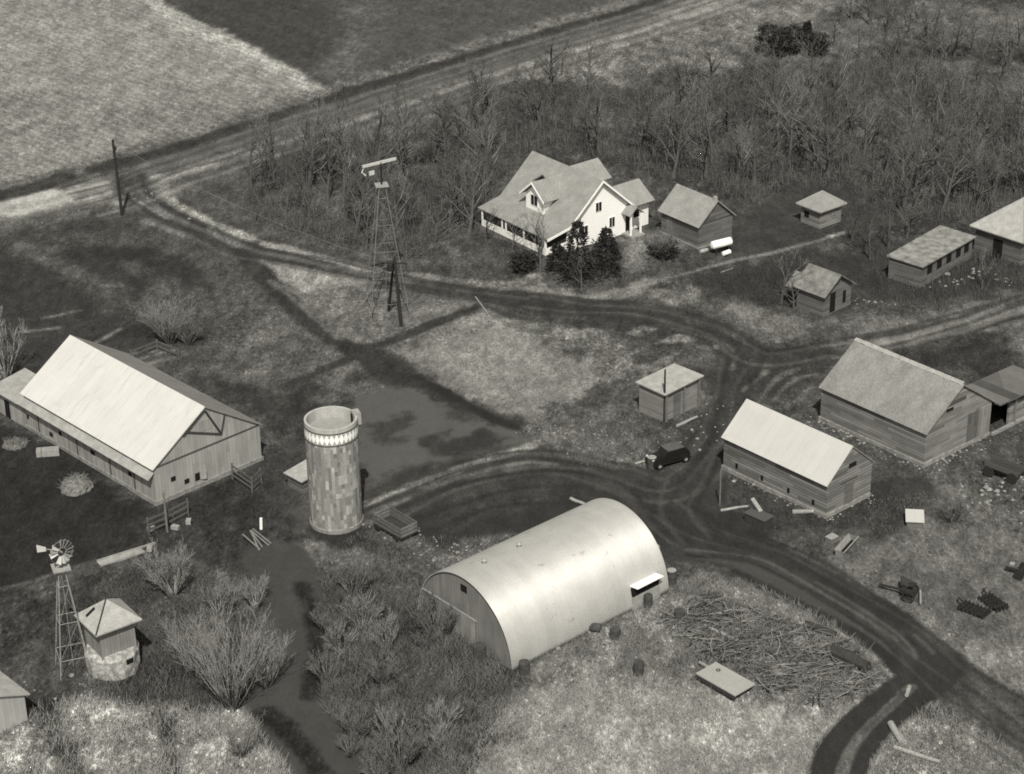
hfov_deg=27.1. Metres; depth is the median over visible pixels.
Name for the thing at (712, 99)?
bare tree
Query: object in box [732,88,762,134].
bare tree
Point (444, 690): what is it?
bare shrub
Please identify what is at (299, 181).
bare tree
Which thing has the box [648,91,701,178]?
bare tree
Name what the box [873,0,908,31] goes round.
bare tree
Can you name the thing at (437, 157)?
bare tree
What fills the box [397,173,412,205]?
bare tree
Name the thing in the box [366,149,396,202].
bare tree
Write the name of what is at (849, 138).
bare tree
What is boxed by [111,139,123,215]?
utility pole
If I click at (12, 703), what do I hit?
gable shed
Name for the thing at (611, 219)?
window
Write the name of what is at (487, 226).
bare tree
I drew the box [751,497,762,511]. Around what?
leaning ramp
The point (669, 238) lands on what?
bare shrub
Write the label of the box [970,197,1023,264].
poultry house
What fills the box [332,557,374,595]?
bare shrub
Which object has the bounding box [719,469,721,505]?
fence pole
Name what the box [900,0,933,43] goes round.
bare tree
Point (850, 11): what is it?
bare tree
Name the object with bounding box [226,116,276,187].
bare tree
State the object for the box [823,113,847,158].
bare tree
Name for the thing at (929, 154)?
bare tree
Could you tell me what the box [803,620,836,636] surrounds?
log
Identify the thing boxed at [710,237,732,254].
fuel tank
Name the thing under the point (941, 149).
bare tree
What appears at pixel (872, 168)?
bare tree
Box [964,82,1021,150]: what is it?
bare tree
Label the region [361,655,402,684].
bare shrub
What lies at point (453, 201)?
bare tree
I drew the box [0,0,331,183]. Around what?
stubble field
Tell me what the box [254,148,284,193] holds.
bare tree
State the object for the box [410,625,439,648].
bare shrub
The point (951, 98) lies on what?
bare tree
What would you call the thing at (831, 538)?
crate
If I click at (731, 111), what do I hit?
bare tree
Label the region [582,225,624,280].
spruce tree
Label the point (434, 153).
bare tree
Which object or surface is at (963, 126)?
bare tree
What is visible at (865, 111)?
bare tree
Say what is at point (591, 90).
bare tree
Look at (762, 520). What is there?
wagon box
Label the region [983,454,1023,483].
wrecked wagon
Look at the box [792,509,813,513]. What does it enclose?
plank
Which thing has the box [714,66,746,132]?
bare tree
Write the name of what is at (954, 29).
bare tree
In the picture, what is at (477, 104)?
bare tree
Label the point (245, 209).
power line
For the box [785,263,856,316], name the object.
privy shed
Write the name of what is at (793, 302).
bare tree
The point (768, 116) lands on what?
bare tree
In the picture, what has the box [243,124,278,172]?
bare tree
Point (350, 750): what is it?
bare shrub
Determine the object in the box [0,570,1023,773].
dry weeds
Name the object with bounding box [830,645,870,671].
log
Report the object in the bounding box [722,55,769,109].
bare tree
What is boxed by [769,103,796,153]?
bare tree
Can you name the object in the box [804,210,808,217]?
window
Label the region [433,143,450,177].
bare tree
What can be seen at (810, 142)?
bare tree
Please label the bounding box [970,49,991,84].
bare tree
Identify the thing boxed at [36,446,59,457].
hay bale
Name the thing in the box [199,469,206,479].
hatch door
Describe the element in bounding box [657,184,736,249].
wash house
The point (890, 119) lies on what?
bare tree
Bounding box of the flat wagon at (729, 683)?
[696,661,754,699]
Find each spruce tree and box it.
[542,242,571,272]
[555,219,601,289]
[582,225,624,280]
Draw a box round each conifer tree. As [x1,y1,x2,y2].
[754,21,789,53]
[759,27,798,56]
[776,23,807,53]
[793,20,815,55]
[804,31,832,55]
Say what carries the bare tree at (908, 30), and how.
on the ground at (254, 350)
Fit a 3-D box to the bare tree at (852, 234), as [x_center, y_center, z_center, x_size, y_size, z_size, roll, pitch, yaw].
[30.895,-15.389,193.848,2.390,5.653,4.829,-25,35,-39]
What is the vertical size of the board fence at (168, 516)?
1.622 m
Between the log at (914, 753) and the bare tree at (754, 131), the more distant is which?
the bare tree at (754, 131)
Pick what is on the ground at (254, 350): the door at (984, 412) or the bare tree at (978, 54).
the bare tree at (978, 54)
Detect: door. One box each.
[198,417,212,431]
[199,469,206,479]
[439,600,474,644]
[625,216,629,230]
[666,216,671,234]
[673,392,680,415]
[829,291,835,312]
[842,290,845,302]
[844,479,853,504]
[966,409,978,442]
[977,403,990,436]
[992,238,1002,258]
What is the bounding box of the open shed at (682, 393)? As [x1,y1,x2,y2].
[635,363,703,421]
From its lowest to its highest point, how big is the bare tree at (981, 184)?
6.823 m
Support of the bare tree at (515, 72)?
on the ground at (254, 350)
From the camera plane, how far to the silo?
148.32 m
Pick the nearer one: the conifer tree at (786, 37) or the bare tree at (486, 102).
the bare tree at (486, 102)
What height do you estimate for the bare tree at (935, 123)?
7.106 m
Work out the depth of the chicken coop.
149.37 m
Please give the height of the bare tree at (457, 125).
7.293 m
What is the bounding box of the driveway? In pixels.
[112,169,769,505]
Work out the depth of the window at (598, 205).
194.96 m
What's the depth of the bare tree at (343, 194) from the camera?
207.52 m
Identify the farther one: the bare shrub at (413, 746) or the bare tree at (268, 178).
the bare tree at (268, 178)
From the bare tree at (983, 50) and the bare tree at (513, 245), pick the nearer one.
the bare tree at (513, 245)
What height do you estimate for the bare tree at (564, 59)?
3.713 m
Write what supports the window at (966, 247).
in the hen house at (921, 260)
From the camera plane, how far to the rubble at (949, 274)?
187.62 m
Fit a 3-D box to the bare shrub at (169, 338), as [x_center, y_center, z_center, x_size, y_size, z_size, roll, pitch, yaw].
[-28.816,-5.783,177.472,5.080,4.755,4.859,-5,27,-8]
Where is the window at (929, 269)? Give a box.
[927,264,932,274]
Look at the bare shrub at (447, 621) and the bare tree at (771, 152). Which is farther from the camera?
the bare tree at (771, 152)
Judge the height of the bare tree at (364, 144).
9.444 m
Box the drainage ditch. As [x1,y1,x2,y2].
[234,248,547,437]
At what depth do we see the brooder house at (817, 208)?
198.75 m
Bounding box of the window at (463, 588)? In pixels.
[460,583,466,593]
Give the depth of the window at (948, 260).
188.61 m
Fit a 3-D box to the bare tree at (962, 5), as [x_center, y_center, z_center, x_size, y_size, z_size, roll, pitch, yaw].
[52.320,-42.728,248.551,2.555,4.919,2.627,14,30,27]
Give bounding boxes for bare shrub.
[0,306,26,378]
[130,535,194,595]
[135,293,196,343]
[155,604,225,678]
[166,602,277,711]
[172,319,202,344]
[198,563,242,613]
[213,706,264,758]
[232,612,294,689]
[238,570,269,609]
[304,644,345,680]
[308,599,331,630]
[317,602,348,641]
[319,618,357,654]
[321,585,353,614]
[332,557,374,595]
[333,693,371,739]
[334,730,363,757]
[338,585,384,630]
[359,749,393,773]
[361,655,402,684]
[363,606,399,646]
[365,708,429,771]
[366,681,390,704]
[368,704,416,742]
[377,701,401,725]
[380,600,400,618]
[396,579,438,623]
[398,610,424,636]
[400,706,428,731]
[409,589,459,640]
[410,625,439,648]
[417,715,449,752]
[421,691,463,737]
[432,678,457,701]
[451,738,474,756]
[455,701,481,725]
[647,228,677,258]
[938,492,966,521]
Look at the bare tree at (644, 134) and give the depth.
215.19 m
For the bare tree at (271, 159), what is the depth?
209.84 m
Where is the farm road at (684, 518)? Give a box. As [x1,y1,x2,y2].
[629,444,1023,773]
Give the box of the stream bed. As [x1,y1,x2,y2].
[237,542,376,773]
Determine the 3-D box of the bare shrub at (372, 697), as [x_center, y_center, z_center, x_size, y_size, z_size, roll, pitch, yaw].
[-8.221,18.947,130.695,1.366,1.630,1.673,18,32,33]
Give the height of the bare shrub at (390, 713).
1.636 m
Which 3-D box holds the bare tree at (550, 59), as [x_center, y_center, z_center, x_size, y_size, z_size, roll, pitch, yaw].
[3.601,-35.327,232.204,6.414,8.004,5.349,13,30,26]
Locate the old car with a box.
[645,441,690,469]
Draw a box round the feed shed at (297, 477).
[283,460,307,493]
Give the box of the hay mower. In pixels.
[879,576,921,603]
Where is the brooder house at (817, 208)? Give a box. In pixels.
[796,190,846,228]
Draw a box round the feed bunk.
[834,533,858,558]
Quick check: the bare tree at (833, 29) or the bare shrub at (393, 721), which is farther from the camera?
the bare tree at (833, 29)
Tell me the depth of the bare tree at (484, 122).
214.57 m
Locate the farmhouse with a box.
[478,151,654,259]
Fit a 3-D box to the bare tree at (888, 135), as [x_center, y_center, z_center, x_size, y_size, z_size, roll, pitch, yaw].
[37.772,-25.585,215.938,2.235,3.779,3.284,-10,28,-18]
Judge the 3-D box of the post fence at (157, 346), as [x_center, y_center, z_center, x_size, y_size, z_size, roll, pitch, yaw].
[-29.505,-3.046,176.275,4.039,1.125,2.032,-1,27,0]
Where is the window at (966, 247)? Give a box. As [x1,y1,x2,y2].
[964,243,968,252]
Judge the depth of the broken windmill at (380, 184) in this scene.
180.25 m
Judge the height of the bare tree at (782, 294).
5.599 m
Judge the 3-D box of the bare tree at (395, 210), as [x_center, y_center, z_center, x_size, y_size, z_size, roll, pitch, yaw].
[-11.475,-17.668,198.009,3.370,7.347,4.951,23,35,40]
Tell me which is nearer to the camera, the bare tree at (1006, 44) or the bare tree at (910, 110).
the bare tree at (910, 110)
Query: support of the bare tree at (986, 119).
on the ground at (254, 350)
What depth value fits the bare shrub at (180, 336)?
177.77 m
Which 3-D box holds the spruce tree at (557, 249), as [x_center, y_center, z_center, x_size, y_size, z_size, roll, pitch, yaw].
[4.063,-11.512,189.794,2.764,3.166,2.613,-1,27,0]
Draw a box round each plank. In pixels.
[570,497,584,503]
[720,505,747,511]
[792,509,813,513]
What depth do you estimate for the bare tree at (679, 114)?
212.89 m
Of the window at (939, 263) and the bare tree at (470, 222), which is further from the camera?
the bare tree at (470, 222)
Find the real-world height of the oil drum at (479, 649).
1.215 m
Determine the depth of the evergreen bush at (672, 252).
192.37 m
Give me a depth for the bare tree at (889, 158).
209.46 m
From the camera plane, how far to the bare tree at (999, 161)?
207.63 m
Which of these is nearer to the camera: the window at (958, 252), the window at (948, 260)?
the window at (948, 260)
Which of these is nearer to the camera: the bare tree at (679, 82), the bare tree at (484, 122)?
the bare tree at (484, 122)
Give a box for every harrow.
[957,597,991,619]
[978,588,1009,612]
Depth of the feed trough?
147.18 m
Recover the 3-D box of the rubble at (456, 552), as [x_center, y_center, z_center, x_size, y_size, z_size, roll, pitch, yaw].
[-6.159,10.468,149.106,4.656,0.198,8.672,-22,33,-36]
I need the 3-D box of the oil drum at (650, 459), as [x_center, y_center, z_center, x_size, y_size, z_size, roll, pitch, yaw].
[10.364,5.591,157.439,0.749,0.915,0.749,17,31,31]
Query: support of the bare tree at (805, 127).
on the ground at (254, 350)
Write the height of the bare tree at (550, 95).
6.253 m
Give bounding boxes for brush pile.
[655,584,886,706]
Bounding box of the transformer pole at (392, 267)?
[385,257,406,326]
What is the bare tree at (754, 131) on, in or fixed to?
on the ground at (254, 350)
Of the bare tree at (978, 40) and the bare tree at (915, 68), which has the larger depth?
the bare tree at (978, 40)
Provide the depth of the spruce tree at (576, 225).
186.40 m
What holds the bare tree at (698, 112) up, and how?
on the ground at (254, 350)
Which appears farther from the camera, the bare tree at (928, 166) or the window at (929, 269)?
the bare tree at (928, 166)
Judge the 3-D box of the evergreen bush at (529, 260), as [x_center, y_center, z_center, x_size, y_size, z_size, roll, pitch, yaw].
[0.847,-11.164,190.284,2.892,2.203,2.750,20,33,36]
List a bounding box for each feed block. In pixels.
[147,545,152,551]
[171,524,179,530]
[186,518,191,524]
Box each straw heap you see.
[2,436,30,450]
[58,471,95,496]
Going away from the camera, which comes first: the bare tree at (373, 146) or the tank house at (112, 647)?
the tank house at (112, 647)
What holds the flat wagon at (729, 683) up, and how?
on the ground at (254, 350)
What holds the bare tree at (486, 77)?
on the ground at (254, 350)
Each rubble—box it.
[23,673,137,717]
[145,188,196,218]
[362,523,481,565]
[516,402,732,460]
[554,588,683,652]
[732,478,874,520]
[807,416,990,470]
[850,297,895,304]
[923,268,1011,287]
[949,476,1023,523]
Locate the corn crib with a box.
[721,399,874,518]
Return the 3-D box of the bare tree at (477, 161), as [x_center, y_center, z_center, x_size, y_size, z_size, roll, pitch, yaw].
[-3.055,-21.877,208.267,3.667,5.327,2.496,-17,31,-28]
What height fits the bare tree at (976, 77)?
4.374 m
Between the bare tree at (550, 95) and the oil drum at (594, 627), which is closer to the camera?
the oil drum at (594, 627)
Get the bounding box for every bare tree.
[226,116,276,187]
[243,97,276,185]
[243,109,290,177]
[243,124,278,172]
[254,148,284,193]
[272,137,312,214]
[274,175,298,213]
[280,94,323,178]
[284,101,325,168]
[287,88,349,188]
[298,180,328,223]
[300,103,333,160]
[300,103,338,171]
[300,116,357,202]
[306,101,363,177]
[317,155,330,179]
[318,78,353,149]
[319,118,358,196]
[334,144,393,222]
[335,179,358,218]
[336,170,386,236]
[341,130,353,157]
[345,104,395,197]
[345,165,365,204]
[350,93,407,167]
[357,197,385,248]
[358,98,413,179]
[362,160,416,236]
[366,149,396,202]
[368,182,400,228]
[370,206,403,259]
[371,110,391,149]
[382,70,436,161]
[382,153,419,197]
[383,92,403,130]
[387,108,430,172]
[388,165,414,219]
[394,129,425,184]
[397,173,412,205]
[397,184,424,228]
[408,82,468,170]
[422,199,455,244]
[430,83,460,125]
[430,148,484,220]
[431,84,482,144]
[432,137,450,161]
[433,106,450,154]
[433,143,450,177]
[433,157,464,198]
[434,154,496,234]
[435,140,465,186]
[445,165,479,231]
[451,106,513,194]
[452,73,505,157]
[453,95,491,151]
[457,56,499,118]
[458,158,476,209]
[461,52,497,117]
[462,138,499,183]
[465,127,494,172]
[466,148,508,202]
[471,203,499,241]
[473,95,500,154]
[503,56,525,87]
[507,213,528,251]
[509,55,554,123]
[520,201,549,271]
[529,27,577,93]
[537,57,562,108]
[555,18,620,99]
[560,43,569,74]
[562,84,587,128]
[564,251,586,290]
[568,86,602,136]
[571,74,606,126]
[577,67,616,151]
[580,95,601,143]
[587,89,608,115]
[616,92,645,139]
[621,61,665,115]
[621,75,686,149]
[631,89,677,155]
[638,70,655,96]
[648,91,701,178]
[652,100,690,169]
[653,36,699,111]
[659,84,702,154]
[666,89,687,148]
[672,48,701,101]
[674,105,713,176]
[677,77,721,162]
[679,32,730,105]
[680,72,706,128]
[696,90,726,153]
[698,73,740,135]
[705,65,752,141]
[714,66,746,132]
[719,118,739,157]
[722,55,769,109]
[722,120,758,180]
[722,130,741,171]
[724,95,739,120]
[730,116,782,184]
[731,70,777,153]
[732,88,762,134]
[737,36,771,89]
[741,84,754,116]
[742,43,801,122]
[745,56,807,144]
[746,117,757,144]
[749,93,764,126]
[751,85,781,132]
[755,69,827,163]
[759,35,785,73]
[763,133,782,167]
[769,75,817,167]
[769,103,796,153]
[774,245,812,303]
[774,272,800,310]
[781,55,828,139]
[791,83,807,116]
[792,94,859,177]
[793,107,819,157]
[795,29,832,83]
[797,83,822,147]
[798,83,855,155]
[798,106,817,149]
[799,48,827,90]
[802,53,831,109]
[819,54,854,124]
[821,137,854,185]
[823,19,854,97]
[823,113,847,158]
[825,101,848,149]
[826,16,845,44]
[826,87,850,129]
[828,191,871,240]
[829,50,876,110]
[832,0,851,24]
[838,71,876,141]
[841,121,859,163]
[845,0,857,19]
[845,20,871,57]
[847,200,888,259]
[849,91,884,158]
[849,95,882,132]
[855,0,873,25]
[861,146,884,180]
[863,16,890,59]
[869,94,903,147]
[871,183,907,248]
[872,69,930,161]
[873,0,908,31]
[873,5,899,58]
[873,119,892,150]
[873,162,895,200]
[878,0,903,34]
[878,80,924,172]
[881,18,917,71]
[881,109,902,137]
[883,108,949,204]
[887,179,933,237]
[888,16,904,55]
[888,134,917,178]
[892,144,926,212]
[893,121,920,168]
[896,0,914,25]
[898,1,925,37]
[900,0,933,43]
[903,109,965,195]
[904,0,923,22]
[911,48,933,83]
[912,114,961,198]
[912,144,947,181]
[916,2,940,43]
[918,138,977,210]
[919,44,964,107]
[919,91,945,152]
[920,19,950,58]
[923,3,946,42]
[925,0,956,35]
[925,65,960,125]
[928,20,948,56]
[929,3,950,28]
[930,64,991,158]
[931,111,964,167]
[933,54,959,115]
[936,118,964,165]
[941,131,985,198]
[942,90,1004,146]
[946,25,956,54]
[946,112,992,195]
[949,139,969,181]
[951,3,969,39]
[951,19,981,56]
[955,15,1000,60]
[956,86,983,135]
[958,108,974,147]
[959,14,984,50]
[959,38,994,75]
[963,51,982,85]
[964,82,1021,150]
[968,120,991,179]
[968,144,1004,206]
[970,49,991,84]
[971,133,988,174]
[973,43,992,72]
[973,103,1002,139]
[978,247,995,288]
[979,63,1006,110]
[984,105,1023,164]
[984,146,1010,181]
[985,16,1006,46]
[987,99,1020,149]
[987,135,1023,192]
[989,31,1014,69]
[992,20,1014,59]
[996,138,1021,193]
[998,70,1023,137]
[999,46,1017,79]
[1000,3,1023,46]
[1001,125,1023,172]
[1014,102,1023,143]
[1014,116,1023,140]
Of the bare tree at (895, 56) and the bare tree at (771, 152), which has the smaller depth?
the bare tree at (771, 152)
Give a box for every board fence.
[146,498,188,534]
[231,463,262,492]
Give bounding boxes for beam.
[676,416,697,426]
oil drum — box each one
[473,642,485,663]
[518,659,529,675]
[589,623,601,631]
[609,625,620,639]
[633,659,643,675]
[643,593,652,607]
[647,455,656,469]
[667,568,676,586]
[674,607,684,623]
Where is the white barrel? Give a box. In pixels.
[699,248,707,253]
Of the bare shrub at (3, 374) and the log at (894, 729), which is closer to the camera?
the log at (894, 729)
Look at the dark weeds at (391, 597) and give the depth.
134.21 m
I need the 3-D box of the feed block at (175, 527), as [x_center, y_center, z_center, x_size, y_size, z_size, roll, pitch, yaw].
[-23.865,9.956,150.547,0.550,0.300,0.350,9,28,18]
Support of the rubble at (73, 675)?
on the ground at (254, 350)
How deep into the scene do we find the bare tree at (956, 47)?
242.28 m
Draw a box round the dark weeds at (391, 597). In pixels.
[41,559,517,773]
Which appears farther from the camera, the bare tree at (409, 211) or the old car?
the bare tree at (409, 211)
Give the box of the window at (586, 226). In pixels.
[580,224,587,237]
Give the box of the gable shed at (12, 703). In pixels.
[0,671,29,732]
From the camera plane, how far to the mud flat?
163.01 m
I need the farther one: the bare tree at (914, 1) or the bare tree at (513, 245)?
the bare tree at (914, 1)
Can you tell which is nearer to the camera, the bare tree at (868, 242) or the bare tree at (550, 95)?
the bare tree at (868, 242)
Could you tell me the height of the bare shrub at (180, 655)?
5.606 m
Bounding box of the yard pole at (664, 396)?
[663,369,665,421]
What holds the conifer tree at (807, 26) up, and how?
on the ground at (254, 350)
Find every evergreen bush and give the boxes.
[507,250,538,275]
[646,239,680,260]
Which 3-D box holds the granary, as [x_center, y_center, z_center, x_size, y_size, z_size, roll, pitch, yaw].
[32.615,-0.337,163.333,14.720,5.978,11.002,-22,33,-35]
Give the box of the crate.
[825,533,838,544]
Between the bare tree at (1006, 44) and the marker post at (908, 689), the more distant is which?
the bare tree at (1006, 44)
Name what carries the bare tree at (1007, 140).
on the ground at (254, 350)
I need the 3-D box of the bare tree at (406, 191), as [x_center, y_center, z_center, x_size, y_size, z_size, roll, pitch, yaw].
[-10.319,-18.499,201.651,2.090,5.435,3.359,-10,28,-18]
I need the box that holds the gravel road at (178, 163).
[0,0,731,226]
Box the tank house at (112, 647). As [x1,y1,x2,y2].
[74,598,141,680]
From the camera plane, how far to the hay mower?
140.92 m
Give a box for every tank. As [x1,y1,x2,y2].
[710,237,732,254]
[722,249,730,256]
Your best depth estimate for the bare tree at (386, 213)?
198.24 m
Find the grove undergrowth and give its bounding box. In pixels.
[236,42,1023,310]
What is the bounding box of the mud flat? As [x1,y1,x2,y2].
[354,386,542,487]
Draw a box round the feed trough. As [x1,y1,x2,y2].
[96,542,155,566]
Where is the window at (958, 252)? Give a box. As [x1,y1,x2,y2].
[956,248,960,257]
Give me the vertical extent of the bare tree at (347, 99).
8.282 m
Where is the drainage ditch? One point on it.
(265, 276)
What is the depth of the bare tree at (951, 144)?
210.43 m
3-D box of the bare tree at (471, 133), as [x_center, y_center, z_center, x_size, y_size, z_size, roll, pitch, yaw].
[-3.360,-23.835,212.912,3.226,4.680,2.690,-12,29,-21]
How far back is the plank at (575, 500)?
153.02 m
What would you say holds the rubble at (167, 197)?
on the driveway
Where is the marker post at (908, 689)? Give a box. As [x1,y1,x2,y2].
[905,685,910,696]
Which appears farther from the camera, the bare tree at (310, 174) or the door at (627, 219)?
the bare tree at (310, 174)
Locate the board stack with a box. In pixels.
[242,528,271,550]
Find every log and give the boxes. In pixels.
[703,624,740,641]
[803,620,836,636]
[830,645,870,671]
[887,720,903,743]
[893,745,940,763]
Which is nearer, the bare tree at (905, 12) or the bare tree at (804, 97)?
the bare tree at (804, 97)
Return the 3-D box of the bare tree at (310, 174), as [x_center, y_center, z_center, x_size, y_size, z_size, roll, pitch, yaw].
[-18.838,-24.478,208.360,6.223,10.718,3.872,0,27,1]
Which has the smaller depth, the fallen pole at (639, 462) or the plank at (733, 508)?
the plank at (733, 508)
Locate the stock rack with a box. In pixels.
[373,506,417,541]
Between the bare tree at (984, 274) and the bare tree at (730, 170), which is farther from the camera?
the bare tree at (730, 170)
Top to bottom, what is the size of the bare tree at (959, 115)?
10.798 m
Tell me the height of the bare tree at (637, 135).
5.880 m
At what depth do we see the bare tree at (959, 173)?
203.15 m
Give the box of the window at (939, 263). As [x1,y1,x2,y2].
[937,259,941,268]
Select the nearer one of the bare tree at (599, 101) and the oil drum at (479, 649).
the oil drum at (479, 649)
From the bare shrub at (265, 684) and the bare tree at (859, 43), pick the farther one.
the bare tree at (859, 43)
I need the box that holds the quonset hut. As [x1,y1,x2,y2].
[418,498,668,670]
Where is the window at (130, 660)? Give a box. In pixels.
[126,657,133,664]
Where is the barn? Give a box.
[0,335,263,505]
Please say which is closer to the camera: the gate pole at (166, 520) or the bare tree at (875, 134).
the gate pole at (166, 520)
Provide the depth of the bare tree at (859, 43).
243.46 m
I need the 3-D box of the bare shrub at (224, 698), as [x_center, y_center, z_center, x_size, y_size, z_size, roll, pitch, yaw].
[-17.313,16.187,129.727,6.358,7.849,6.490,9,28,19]
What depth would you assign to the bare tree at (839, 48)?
231.36 m
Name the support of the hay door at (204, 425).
in the barn
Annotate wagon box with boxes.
[743,507,773,529]
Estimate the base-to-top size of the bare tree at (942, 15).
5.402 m
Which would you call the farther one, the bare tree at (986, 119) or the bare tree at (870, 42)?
the bare tree at (870, 42)
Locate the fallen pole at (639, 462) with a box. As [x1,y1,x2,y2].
[634,460,646,464]
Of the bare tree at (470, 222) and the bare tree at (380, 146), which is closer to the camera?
the bare tree at (470, 222)
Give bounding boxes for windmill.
[36,539,86,680]
[361,157,409,317]
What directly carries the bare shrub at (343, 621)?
on the ground at (254, 350)
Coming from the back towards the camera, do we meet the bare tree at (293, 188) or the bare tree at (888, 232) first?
the bare tree at (293, 188)
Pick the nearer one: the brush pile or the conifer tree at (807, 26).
the brush pile
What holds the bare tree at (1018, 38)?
on the ground at (254, 350)
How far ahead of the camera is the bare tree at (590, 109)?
218.53 m
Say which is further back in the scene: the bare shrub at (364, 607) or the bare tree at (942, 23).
the bare tree at (942, 23)
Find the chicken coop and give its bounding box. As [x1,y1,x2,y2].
[905,509,924,527]
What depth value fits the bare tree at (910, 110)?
212.98 m
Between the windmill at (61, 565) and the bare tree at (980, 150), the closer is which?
the windmill at (61, 565)
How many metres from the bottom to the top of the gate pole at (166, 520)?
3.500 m
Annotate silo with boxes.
[304,406,363,534]
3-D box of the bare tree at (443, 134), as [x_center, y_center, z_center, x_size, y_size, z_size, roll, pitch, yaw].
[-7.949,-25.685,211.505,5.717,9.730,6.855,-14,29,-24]
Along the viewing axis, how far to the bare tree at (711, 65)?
227.34 m
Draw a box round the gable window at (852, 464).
[849,460,856,467]
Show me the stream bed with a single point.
(300, 725)
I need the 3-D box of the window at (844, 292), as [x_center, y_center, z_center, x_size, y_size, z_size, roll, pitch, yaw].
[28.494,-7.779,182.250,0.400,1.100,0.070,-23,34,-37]
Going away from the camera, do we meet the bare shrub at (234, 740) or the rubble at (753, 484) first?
the bare shrub at (234, 740)
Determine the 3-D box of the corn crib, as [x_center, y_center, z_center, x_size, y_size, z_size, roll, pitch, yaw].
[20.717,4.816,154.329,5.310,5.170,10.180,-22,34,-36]
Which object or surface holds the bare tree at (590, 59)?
on the ground at (254, 350)
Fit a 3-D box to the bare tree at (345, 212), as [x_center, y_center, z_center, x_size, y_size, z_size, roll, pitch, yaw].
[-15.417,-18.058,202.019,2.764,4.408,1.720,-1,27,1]
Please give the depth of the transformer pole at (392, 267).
179.41 m
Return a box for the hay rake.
[1005,561,1023,579]
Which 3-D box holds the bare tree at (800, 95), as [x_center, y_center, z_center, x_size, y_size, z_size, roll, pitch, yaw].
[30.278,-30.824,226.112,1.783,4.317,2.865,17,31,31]
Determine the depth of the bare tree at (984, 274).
185.15 m
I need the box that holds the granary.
[818,337,1023,467]
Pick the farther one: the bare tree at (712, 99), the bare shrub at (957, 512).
the bare tree at (712, 99)
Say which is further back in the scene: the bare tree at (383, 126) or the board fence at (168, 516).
the bare tree at (383, 126)
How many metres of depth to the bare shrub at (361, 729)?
127.31 m
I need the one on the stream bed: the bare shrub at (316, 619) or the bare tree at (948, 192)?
the bare shrub at (316, 619)
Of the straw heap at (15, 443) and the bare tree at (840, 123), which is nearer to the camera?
the straw heap at (15, 443)
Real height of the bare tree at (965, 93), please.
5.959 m
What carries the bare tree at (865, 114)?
on the ground at (254, 350)
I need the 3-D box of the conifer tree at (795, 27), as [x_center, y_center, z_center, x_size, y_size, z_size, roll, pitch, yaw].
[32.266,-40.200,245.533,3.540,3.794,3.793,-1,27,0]
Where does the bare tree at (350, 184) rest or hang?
on the ground at (254, 350)
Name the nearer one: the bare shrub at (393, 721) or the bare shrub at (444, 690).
the bare shrub at (393, 721)
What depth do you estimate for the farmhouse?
196.38 m
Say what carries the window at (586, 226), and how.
in the farmhouse
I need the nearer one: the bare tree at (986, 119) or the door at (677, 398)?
the door at (677, 398)
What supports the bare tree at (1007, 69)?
on the ground at (254, 350)
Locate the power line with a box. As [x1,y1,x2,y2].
[119,146,385,261]
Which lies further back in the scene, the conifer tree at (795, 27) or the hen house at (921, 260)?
the conifer tree at (795, 27)
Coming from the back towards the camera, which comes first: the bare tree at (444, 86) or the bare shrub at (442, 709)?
the bare tree at (444, 86)
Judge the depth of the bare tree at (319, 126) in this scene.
215.05 m
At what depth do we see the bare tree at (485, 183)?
205.45 m
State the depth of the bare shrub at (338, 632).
135.68 m
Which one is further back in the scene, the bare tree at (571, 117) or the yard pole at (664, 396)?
the bare tree at (571, 117)
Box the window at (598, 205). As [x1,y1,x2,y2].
[595,201,601,212]
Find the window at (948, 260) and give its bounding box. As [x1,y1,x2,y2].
[946,253,951,263]
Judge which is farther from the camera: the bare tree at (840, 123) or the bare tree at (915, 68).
the bare tree at (915, 68)
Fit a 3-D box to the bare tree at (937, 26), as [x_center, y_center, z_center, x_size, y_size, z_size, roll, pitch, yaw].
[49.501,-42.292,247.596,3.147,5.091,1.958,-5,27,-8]
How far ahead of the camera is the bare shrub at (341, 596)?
140.09 m
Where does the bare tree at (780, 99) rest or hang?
on the ground at (254, 350)
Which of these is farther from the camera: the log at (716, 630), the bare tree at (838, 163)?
the bare tree at (838, 163)
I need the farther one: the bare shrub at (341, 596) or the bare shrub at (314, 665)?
the bare shrub at (341, 596)
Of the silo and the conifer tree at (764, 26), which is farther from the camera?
the conifer tree at (764, 26)
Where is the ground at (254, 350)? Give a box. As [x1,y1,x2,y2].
[0,0,1023,773]
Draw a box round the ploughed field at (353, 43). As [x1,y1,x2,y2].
[162,0,636,90]
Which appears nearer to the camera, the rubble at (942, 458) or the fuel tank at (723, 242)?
the rubble at (942, 458)
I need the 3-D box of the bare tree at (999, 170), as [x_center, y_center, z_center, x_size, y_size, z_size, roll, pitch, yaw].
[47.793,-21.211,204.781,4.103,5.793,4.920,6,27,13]
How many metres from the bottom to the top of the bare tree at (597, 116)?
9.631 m
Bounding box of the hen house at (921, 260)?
[886,225,976,287]
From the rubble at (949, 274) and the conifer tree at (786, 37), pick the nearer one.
the rubble at (949, 274)
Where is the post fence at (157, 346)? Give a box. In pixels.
[130,339,179,358]
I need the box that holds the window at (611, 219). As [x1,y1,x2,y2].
[609,216,614,227]
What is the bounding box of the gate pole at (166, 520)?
[163,492,168,531]
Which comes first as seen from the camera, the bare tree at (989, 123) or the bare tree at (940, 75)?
the bare tree at (989, 123)
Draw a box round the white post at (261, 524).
[260,518,262,529]
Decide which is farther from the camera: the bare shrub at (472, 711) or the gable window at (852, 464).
the gable window at (852, 464)

